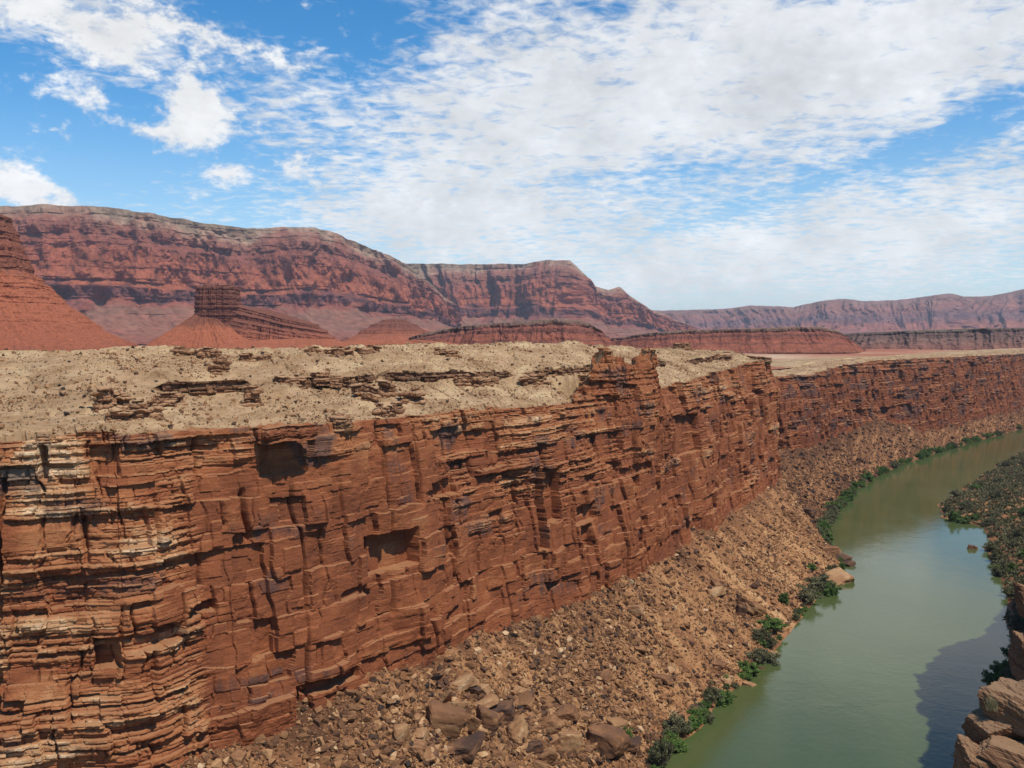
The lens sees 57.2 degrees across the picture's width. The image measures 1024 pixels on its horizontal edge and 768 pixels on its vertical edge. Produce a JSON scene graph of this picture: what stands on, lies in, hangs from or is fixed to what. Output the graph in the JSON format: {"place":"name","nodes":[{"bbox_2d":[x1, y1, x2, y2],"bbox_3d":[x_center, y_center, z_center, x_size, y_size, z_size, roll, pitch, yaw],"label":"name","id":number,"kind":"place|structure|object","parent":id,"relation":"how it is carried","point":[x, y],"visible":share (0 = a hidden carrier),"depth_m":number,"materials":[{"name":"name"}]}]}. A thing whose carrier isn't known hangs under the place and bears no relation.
{"place":"outdoors","nodes":[
{"label":"outdoors","id":0,"kind":"place"},
{"bbox_2d":[0,214,139,351],"bbox_3d":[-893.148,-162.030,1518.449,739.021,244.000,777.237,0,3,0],"label":"red hill","id":1,"kind":"structure","parent":0,"point":[36,312],"depth_m":1453.44,"materials":[{"name":"stone"}]},
{"bbox_2d":[0,204,461,343],"bbox_3d":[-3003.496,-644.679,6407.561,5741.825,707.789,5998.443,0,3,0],"label":"escarpment","id":2,"kind":"structure","parent":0,"point":[134,277],"depth_m":5054.47,"materials":[{"name":"stone"}]},
{"bbox_2d":[0,340,764,442],"bbox_3d":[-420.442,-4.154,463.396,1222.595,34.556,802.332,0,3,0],"label":"plateau","id":3,"kind":"structure","parent":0,"point":[568,385],"depth_m":296.79,"materials":[{"name":"beige soil"}]},
{"bbox_2d":[90,386,132,413],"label":"rock outcrop","id":4,"kind":"object","parent":3,"relation":"on","point":[112,398],"visible":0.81,"depth_m":233.44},
{"bbox_2d":[104,408,133,422],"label":"rock outcrop","id":5,"kind":"object","parent":3,"relation":"on","point":[120,415],"visible":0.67,"depth_m":223.08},
{"bbox_2d":[124,399,164,421],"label":"rock outcrop","id":6,"kind":"object","parent":3,"relation":"on","point":[139,409],"visible":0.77,"depth_m":228.94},
{"bbox_2d":[151,391,187,406],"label":"rock outcrop","id":7,"kind":"object","parent":3,"relation":"on","point":[168,399],"visible":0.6,"depth_m":247.40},
{"bbox_2d":[169,345,195,355],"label":"rock outcrop","id":8,"kind":"object","parent":3,"relation":"on","point":[181,351],"visible":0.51,"depth_m":302.97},
{"bbox_2d":[194,346,221,358],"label":"rock outcrop","id":9,"kind":"object","parent":3,"relation":"on","point":[200,353],"visible":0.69,"depth_m":303.63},
{"bbox_2d":[208,356,232,375],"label":"rock outcrop","id":10,"kind":"object","parent":3,"relation":"on","point":[221,363],"visible":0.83,"depth_m":287.29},
{"bbox_2d":[239,352,258,361],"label":"rock outcrop","id":11,"kind":"object","parent":3,"relation":"on","point":[247,356],"visible":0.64,"depth_m":312.21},
{"bbox_2d":[239,386,263,406],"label":"rock outcrop","id":12,"kind":"object","parent":3,"relation":"on","point":[251,395],"visible":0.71,"depth_m":266.28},
{"bbox_2d":[274,375,307,388],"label":"rock outcrop","id":13,"kind":"object","parent":3,"relation":"on","point":[301,382],"visible":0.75,"depth_m":292.16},
{"bbox_2d":[309,371,342,386],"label":"rock outcrop","id":14,"kind":"object","parent":3,"relation":"on","point":[325,378],"visible":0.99,"depth_m":308.91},
{"bbox_2d":[323,346,355,356],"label":"rock outcrop","id":15,"kind":"object","parent":3,"relation":"on","point":[340,350],"visible":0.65,"depth_m":353.46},
{"bbox_2d":[327,413,352,431],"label":"rock outcrop","id":16,"kind":"object","parent":3,"relation":"on","point":[343,422],"visible":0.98,"depth_m":259.21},
{"bbox_2d":[354,345,381,355],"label":"rock outcrop","id":17,"kind":"object","parent":3,"relation":"on","point":[370,349],"visible":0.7,"depth_m":363.87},
{"bbox_2d":[348,380,397,402],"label":"rock outcrop","id":18,"kind":"object","parent":3,"relation":"on","point":[374,394],"visible":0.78,"depth_m":298.91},
{"bbox_2d":[0,341,749,437],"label":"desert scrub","id":19,"kind":"object","parent":3,"relation":"on","point":[74,420],"visible":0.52,"depth_m":311.39,"materials":[{"name":"green plant"}]},
{"bbox_2d":[0,340,758,442],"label":"rubble","id":20,"kind":"object","parent":3,"relation":"on","point":[169,426],"visible":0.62,"depth_m":289.88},
{"bbox_2d":[372,401,407,417],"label":"rock outcrop","id":21,"kind":"object","parent":3,"relation":"on","point":[395,409],"visible":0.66,"depth_m":285.76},
{"bbox_2d":[396,387,427,403],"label":"rock outcrop","id":22,"kind":"object","parent":3,"relation":"on","point":[413,395],"visible":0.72,"depth_m":305.94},
{"bbox_2d":[453,371,499,387],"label":"rock outcrop","id":23,"kind":"object","parent":3,"relation":"on","point":[472,379],"visible":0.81,"depth_m":360.12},
{"bbox_2d":[518,373,551,386],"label":"rock outcrop","id":24,"kind":"object","parent":3,"relation":"on","point":[535,380],"visible":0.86,"depth_m":389.63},
{"bbox_2d":[672,343,692,350],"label":"rock outcrop","id":25,"kind":"object","parent":3,"relation":"on","point":[686,346],"visible":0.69,"depth_m":631.10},
{"bbox_2d":[712,351,732,360],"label":"rock outcrop","id":26,"kind":"object","parent":3,"relation":"on","point":[725,356],"visible":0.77,"depth_m":629.18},
{"bbox_2d":[747,355,771,363],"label":"rock outcrop","id":27,"kind":"object","parent":3,"relation":"on","point":[768,360],"visible":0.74,"depth_m":664.32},
{"bbox_2d":[0,348,782,767],"bbox_3d":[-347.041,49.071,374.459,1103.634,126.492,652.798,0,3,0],"label":"canyon wall","id":28,"kind":"structure","parent":0,"point":[172,596],"depth_m":249.24,"materials":[{"name":"red stone"}]},
{"bbox_2d":[253,422,318,444],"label":"caprock slab","id":29,"kind":"structure","parent":28,"relation":"on","point":[277,432],"depth_m":240.28,"materials":[{"name":"red stone"}]},
{"bbox_2d":[179,477,837,767],"bbox_3d":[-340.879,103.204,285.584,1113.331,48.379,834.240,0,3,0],"label":"talus slope","id":30,"kind":"structure","parent":0,"point":[293,756],"depth_m":380.65,"materials":[{"name":"soil"}]},
{"bbox_2d":[407,746,425,755],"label":"boulder","id":31,"kind":"object","parent":30,"relation":"on","point":[412,750],"visible":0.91,"depth_m":252.05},
{"bbox_2d":[414,727,427,740],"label":"boulder","id":32,"kind":"object","parent":30,"relation":"on","point":[422,733],"visible":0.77,"depth_m":257.95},
{"bbox_2d":[438,689,451,702],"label":"boulder","id":33,"kind":"object","parent":30,"relation":"on","point":[446,696],"visible":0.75,"depth_m":274.86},
{"bbox_2d":[427,699,467,739],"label":"boulder","id":34,"kind":"object","parent":30,"relation":"on","point":[446,719],"visible":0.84,"depth_m":264.58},
{"bbox_2d":[445,701,468,710],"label":"boulder","id":35,"kind":"object","parent":30,"relation":"on","point":[463,704],"visible":0.38,"depth_m":273.44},
{"bbox_2d":[453,731,485,763],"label":"boulder","id":36,"kind":"object","parent":30,"relation":"on","point":[467,748],"visible":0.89,"depth_m":262.38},
{"bbox_2d":[466,714,481,732],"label":"boulder","id":37,"kind":"object","parent":30,"relation":"on","point":[473,722],"visible":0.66,"depth_m":271.86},
{"bbox_2d":[474,693,498,708],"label":"boulder","id":38,"kind":"object","parent":30,"relation":"on","point":[490,700],"visible":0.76,"depth_m":281.80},
{"bbox_2d":[476,704,500,733],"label":"boulder","id":39,"kind":"object","parent":30,"relation":"on","point":[489,718],"visible":0.72,"depth_m":275.64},
{"bbox_2d":[160,477,840,767],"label":"rubble","id":40,"kind":"object","parent":30,"relation":"on","point":[381,721],"visible":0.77,"depth_m":323.31,"materials":[{"name":"stone"}]},
{"bbox_2d":[230,749,246,766],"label":"boulder","id":41,"kind":"object","parent":40,"relation":"on","point":[237,756],"visible":1,"depth_m":227.12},
{"bbox_2d":[393,722,410,741],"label":"boulder","id":42,"kind":"object","parent":40,"relation":"on","point":[401,731],"visible":1,"depth_m":254.01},
{"bbox_2d":[413,739,426,759],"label":"boulder","id":43,"kind":"object","parent":40,"relation":"on","point":[420,743],"visible":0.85,"depth_m":253.95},
{"bbox_2d":[424,747,435,761],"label":"boulder","id":44,"kind":"object","parent":40,"relation":"on","point":[429,756],"visible":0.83,"depth_m":253.03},
{"bbox_2d":[451,672,478,691],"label":"boulder","id":45,"kind":"object","parent":40,"relation":"on","point":[465,681],"visible":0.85,"depth_m":284.37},
{"bbox_2d":[491,750,505,760],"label":"boulder","id":46,"kind":"object","parent":40,"relation":"on","point":[501,754],"visible":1,"depth_m":268.22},
{"bbox_2d":[513,686,532,695],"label":"boulder","id":47,"kind":"object","parent":40,"relation":"on","point":[520,689],"visible":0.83,"depth_m":298.76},
{"bbox_2d":[600,669,612,683],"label":"boulder","id":48,"kind":"object","parent":40,"relation":"on","point":[606,676],"visible":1,"depth_m":335.10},
{"bbox_2d":[490,700,514,722],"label":"boulder","id":49,"kind":"object","parent":30,"relation":"on","point":[506,707],"visible":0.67,"depth_m":282.16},
{"bbox_2d":[193,493,834,767],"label":"desert scrub","id":50,"kind":"object","parent":30,"relation":"on","point":[532,656],"visible":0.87,"depth_m":413.27,"materials":[{"name":"green plant"}]},
{"bbox_2d":[505,713,527,743],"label":"boulder","id":51,"kind":"object","parent":30,"relation":"on","point":[516,728],"visible":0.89,"depth_m":279.39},
{"bbox_2d":[515,691,532,710],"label":"boulder","id":52,"kind":"object","parent":30,"relation":"on","point":[525,700],"visible":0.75,"depth_m":294.55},
{"bbox_2d":[526,740,543,754],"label":"boulder","id":53,"kind":"object","parent":30,"relation":"on","point":[536,747],"visible":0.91,"depth_m":279.17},
{"bbox_2d":[532,759,548,767],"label":"boulder","id":54,"kind":"object","parent":30,"relation":"on","point":[538,764],"visible":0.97,"depth_m":275.05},
{"bbox_2d":[539,747,557,762],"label":"boulder","id":55,"kind":"object","parent":30,"relation":"on","point":[549,754],"visible":0.77,"depth_m":279.25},
{"bbox_2d":[538,713,561,735],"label":"boulder","id":56,"kind":"object","parent":30,"relation":"on","point":[551,723],"visible":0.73,"depth_m":290.63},
{"bbox_2d":[556,704,579,720],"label":"boulder","id":57,"kind":"object","parent":30,"relation":"on","point":[567,711],"visible":0.83,"depth_m":302.84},
{"bbox_2d":[557,728,581,756],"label":"boulder","id":58,"kind":"object","parent":30,"relation":"on","point":[571,740],"visible":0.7,"depth_m":289.61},
{"bbox_2d":[587,724,631,757],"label":"boulder","id":59,"kind":"object","parent":30,"relation":"on","point":[613,741],"visible":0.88,"depth_m":298.43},
{"bbox_2d":[606,716,628,728],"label":"boulder","id":60,"kind":"object","parent":30,"relation":"on","point":[619,722],"visible":0.61,"depth_m":313.51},
{"bbox_2d":[626,736,641,752],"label":"boulder","id":61,"kind":"object","parent":30,"relation":"on","point":[635,744],"visible":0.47,"depth_m":307.64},
{"bbox_2d":[626,604,643,616],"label":"boulder","id":62,"kind":"object","parent":30,"relation":"on","point":[638,610],"visible":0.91,"depth_m":380.25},
{"bbox_2d":[648,730,675,765],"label":"shrub","id":63,"kind":"object","parent":30,"relation":"on","point":[662,750],"visible":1,"depth_m":306.32,"materials":[{"name":"green plant"}]},
{"bbox_2d":[650,674,673,684],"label":"boulder","id":64,"kind":"object","parent":30,"relation":"on","point":[667,679],"visible":0.97,"depth_m":350.59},
{"bbox_2d":[661,711,692,734],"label":"shrub","id":65,"kind":"object","parent":30,"relation":"on","point":[677,721],"visible":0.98,"depth_m":327.75,"materials":[{"name":"green plant"}]},
{"bbox_2d":[669,733,688,753],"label":"shrub","id":66,"kind":"object","parent":30,"relation":"on","point":[679,748],"visible":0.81,"depth_m":317.65,"materials":[{"name":"green plant"}]},
{"bbox_2d":[688,714,705,729],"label":"shrub","id":67,"kind":"object","parent":30,"relation":"on","point":[699,719],"visible":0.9,"depth_m":335.79,"materials":[{"name":"green plant"}]},
{"bbox_2d":[700,680,724,703],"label":"shrub","id":68,"kind":"object","parent":30,"relation":"on","point":[713,693],"visible":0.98,"depth_m":355.83,"materials":[{"name":"green plant"}]},
{"bbox_2d":[708,586,725,596],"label":"boulder","id":69,"kind":"object","parent":30,"relation":"on","point":[715,591],"visible":0.94,"depth_m":446.20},
{"bbox_2d":[716,689,736,706],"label":"shrub","id":70,"kind":"object","parent":30,"relation":"on","point":[728,699],"visible":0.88,"depth_m":358.05,"materials":[{"name":"green plant"}]},
{"bbox_2d":[735,603,747,617],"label":"boulder","id":71,"kind":"object","parent":30,"relation":"on","point":[741,609],"visible":0.79,"depth_m":438.56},
{"bbox_2d":[739,660,760,674],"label":"shrub","id":72,"kind":"object","parent":30,"relation":"on","point":[751,668],"visible":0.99,"depth_m":388.62,"materials":[{"name":"green plant"}]},
{"bbox_2d":[737,597,765,616],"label":"boulder","id":73,"kind":"object","parent":30,"relation":"on","point":[754,609],"visible":0.76,"depth_m":445.21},
{"bbox_2d":[751,627,772,641],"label":"shrub","id":74,"kind":"object","parent":30,"relation":"on","point":[759,633],"visible":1,"depth_m":423.97,"materials":[{"name":"green plant"}]},
{"bbox_2d":[745,647,780,664],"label":"shrub","id":75,"kind":"object","parent":30,"relation":"on","point":[760,655],"visible":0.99,"depth_m":403.63,"materials":[{"name":"green plant"}]},
{"bbox_2d":[756,614,788,631],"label":"shrub","id":76,"kind":"object","parent":30,"relation":"on","point":[774,624],"visible":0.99,"depth_m":438.96,"materials":[{"name":"green plant"}]},
{"bbox_2d":[784,511,800,520],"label":"boulder","id":77,"kind":"object","parent":30,"relation":"on","point":[794,515],"visible":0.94,"depth_m":613.12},
{"bbox_2d":[796,581,823,603],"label":"shrub","id":78,"kind":"object","parent":30,"relation":"on","point":[808,594],"visible":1,"depth_m":491.44,"materials":[{"name":"green plant"}]},
{"bbox_2d":[803,574,834,592],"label":"shrub","id":79,"kind":"object","parent":30,"relation":"on","point":[820,582],"visible":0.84,"depth_m":514.57,"materials":[{"name":"green plant"}]},
{"bbox_2d":[821,581,842,596],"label":"shrub","id":80,"kind":"object","parent":30,"relation":"on","point":[830,591],"visible":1,"depth_m":508.56,"materials":[{"name":"green plant"}]},
{"bbox_2d":[823,546,840,555],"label":"boulder","id":81,"kind":"object","parent":30,"relation":"on","point":[833,550],"visible":0.77,"depth_m":592.17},
{"bbox_2d":[0,0,1023,310],"label":"sky","id":82,"kind":"structure","parent":0,"point":[680,154],"materials":[{"name":"blue"}]},
{"bbox_2d":[404,260,697,337],"bbox_3d":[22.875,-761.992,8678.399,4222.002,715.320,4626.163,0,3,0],"label":"escarpment","id":83,"kind":"structure","parent":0,"point":[503,292],"depth_m":7518.26,"materials":[{"name":"stone"}]},
{"bbox_2d":[138,344,966,369],"bbox_3d":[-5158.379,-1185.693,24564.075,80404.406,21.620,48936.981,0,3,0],"label":"ground","id":84,"kind":"structure","parent":0,"point":[867,352],"depth_m":1848.61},
{"bbox_2d":[145,284,336,348],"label":"butte","id":85,"kind":"object","parent":84,"relation":"on","point":[222,316],"visible":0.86,"depth_m":1748.57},
{"bbox_2d":[215,339,365,348],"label":"red mound","id":86,"kind":"object","parent":84,"relation":"on","point":[284,343],"visible":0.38,"depth_m":1593.04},
{"bbox_2d":[345,319,427,340],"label":"layered dome","id":87,"kind":"structure","parent":84,"relation":"on","point":[393,329],"depth_m":2221.69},
{"bbox_2d":[343,340,460,344],"bbox_3d":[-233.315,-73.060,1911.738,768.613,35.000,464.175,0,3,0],"label":"red mound","id":88,"kind":"object","parent":84,"relation":"on","point":[381,342],"visible":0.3,"depth_m":1851.54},
{"bbox_2d":[409,318,615,345],"bbox_3d":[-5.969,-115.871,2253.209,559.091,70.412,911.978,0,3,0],"label":"mesa","id":89,"kind":"structure","parent":84,"relation":"on","point":[554,330],"depth_m":1914.76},
{"bbox_2d":[610,327,865,352],"bbox_3d":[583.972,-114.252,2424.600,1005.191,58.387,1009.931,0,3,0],"label":"mesa","id":90,"kind":"structure","parent":84,"relation":"on","point":[794,340],"depth_m":2002.53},
{"bbox_2d":[845,328,1023,349],"bbox_3d":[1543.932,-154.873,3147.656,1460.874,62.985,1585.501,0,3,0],"label":"mesa","id":91,"kind":"structure","parent":84,"relation":"on","point":[976,339],"depth_m":2581.27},
{"bbox_2d":[654,289,1023,333],"bbox_3d":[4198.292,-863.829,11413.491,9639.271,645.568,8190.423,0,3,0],"label":"ridge","id":92,"kind":"structure","parent":0,"point":[942,312],"depth_m":10735.86,"materials":[{"name":"stone"}]},
{"bbox_2d":[656,429,1023,767],"bbox_3d":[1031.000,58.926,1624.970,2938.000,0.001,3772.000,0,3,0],"label":"river","id":93,"kind":"structure","parent":0,"point":[891,652],"depth_m":421.14,"materials":[{"name":"liquid"}]},
{"bbox_2d":[825,567,854,584],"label":"boulder","id":94,"kind":"object","parent":93,"relation":"in","point":[839,576],"visible":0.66,"depth_m":536.68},
{"bbox_2d":[770,348,1023,376],"bbox_3d":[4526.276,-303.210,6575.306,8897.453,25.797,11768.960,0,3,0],"label":"plateau","id":95,"kind":"structure","parent":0,"point":[806,366],"depth_m":1147.90,"materials":[{"name":"beige soil"}]},
{"bbox_2d":[773,353,1023,449],"bbox_3d":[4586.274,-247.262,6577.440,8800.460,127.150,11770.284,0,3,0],"label":"canyon wall","id":96,"kind":"structure","parent":0,"point":[922,395],"depth_m":1149.27,"materials":[{"name":"red stone"}]},
{"bbox_2d":[778,407,1023,524],"bbox_3d":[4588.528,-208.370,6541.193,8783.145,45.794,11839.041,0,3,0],"label":"talus slope","id":97,"kind":"structure","parent":0,"point":[913,435],"depth_m":1011.30,"materials":[{"name":"stone"}]},
{"bbox_2d":[777,406,1023,531],"bbox_3d":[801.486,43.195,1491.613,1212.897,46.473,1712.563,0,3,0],"label":"rubble","id":98,"kind":"object","parent":97,"relation":"on","point":[796,491],"visible":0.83,"depth_m":941.68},
{"bbox_2d":[952,734,996,767],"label":"rock ledge","id":99,"kind":"object","parent":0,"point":[966,755],"visible":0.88,"depth_m":69.84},
{"bbox_2d":[937,450,1023,741],"bbox_3d":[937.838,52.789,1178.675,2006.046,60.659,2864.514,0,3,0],"label":"talus slope","id":100,"kind":"structure","parent":0,"point":[1009,601],"depth_m":685.95,"materials":[{"name":"stone"}]},
{"bbox_2d":[947,510,960,521],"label":"shrub","id":101,"kind":"object","parent":100,"relation":"on","point":[952,516],"visible":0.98,"depth_m":711.98,"materials":[{"name":"green plant"}]},
{"bbox_2d":[939,451,1023,684],"bbox_3d":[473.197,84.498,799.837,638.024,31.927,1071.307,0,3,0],"label":"desert scrub","id":102,"kind":"object","parent":100,"relation":"on","point":[1002,483],"visible":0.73,"depth_m":748.61,"materials":[{"name":"green plant"}]},
{"bbox_2d":[952,469,1023,615],"bbox_3d":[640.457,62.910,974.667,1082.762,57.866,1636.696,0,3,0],"label":"rubble","id":103,"kind":"object","parent":100,"relation":"on","point":[1014,608],"visible":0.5,"depth_m":707.06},
{"bbox_2d":[982,541,1001,550],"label":"shrub","id":104,"kind":"object","parent":100,"relation":"on","point":[991,546],"visible":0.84,"depth_m":611.76,"materials":[{"name":"green plant"}]},
{"bbox_2d":[981,669,1004,682],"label":"shrub","id":105,"kind":"object","parent":100,"relation":"on","point":[986,675],"visible":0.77,"depth_m":376.10,"materials":[{"name":"green plant"}]},
{"bbox_2d":[987,546,1006,560],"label":"shrub","id":106,"kind":"object","parent":100,"relation":"on","point":[996,554],"visible":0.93,"depth_m":582.96,"materials":[{"name":"green plant"}]},
{"bbox_2d":[989,660,1007,675],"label":"shrub","id":107,"kind":"object","parent":100,"relation":"on","point":[997,667],"visible":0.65,"depth_m":387.79,"materials":[{"name":"green plant"}]},
{"bbox_2d":[990,565,1009,575],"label":"shrub","id":108,"kind":"object","parent":100,"relation":"on","point":[1000,570],"visible":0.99,"depth_m":549.32,"materials":[{"name":"green plant"}]},
{"bbox_2d":[991,559,1015,566],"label":"shrub","id":109,"kind":"object","parent":100,"relation":"on","point":[1002,562],"visible":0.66,"depth_m":564.21,"materials":[{"name":"green plant"}]},
{"bbox_2d":[1009,613,1023,627],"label":"shrub","id":110,"kind":"object","parent":100,"relation":"on","point":[1016,621],"visible":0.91,"depth_m":447.31,"materials":[{"name":"green plant"}]},
{"bbox_2d":[961,707,1023,744],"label":"rock ledge","id":111,"kind":"object","parent":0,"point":[978,726],"visible":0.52,"depth_m":71.36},
{"bbox_2d":[977,677,1023,736],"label":"rock ledge","id":112,"kind":"object","parent":111,"relation":"on","point":[1009,692],"visible":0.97,"depth_m":71.32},
{"bbox_2d":[984,694,999,710],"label":"grass tuft","id":113,"kind":"object","parent":112,"relation":"on","point":[992,705],"visible":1,"depth_m":71.35,"materials":[{"name":"plant"}]},
{"bbox_2d":[976,735,1023,767],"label":"rock ledge","id":114,"kind":"object","parent":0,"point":[998,751],"visible":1,"depth_m":68.75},
{"bbox_2d":[1008,631,1023,681],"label":"rock ledge","id":115,"kind":"object","parent":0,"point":[1016,655],"visible":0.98,"depth_m":243.58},
{"bbox_2d":[1013,582,1023,617],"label":"rock ledge","id":116,"kind":"object","parent":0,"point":[1019,593],"visible":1,"depth_m":264.40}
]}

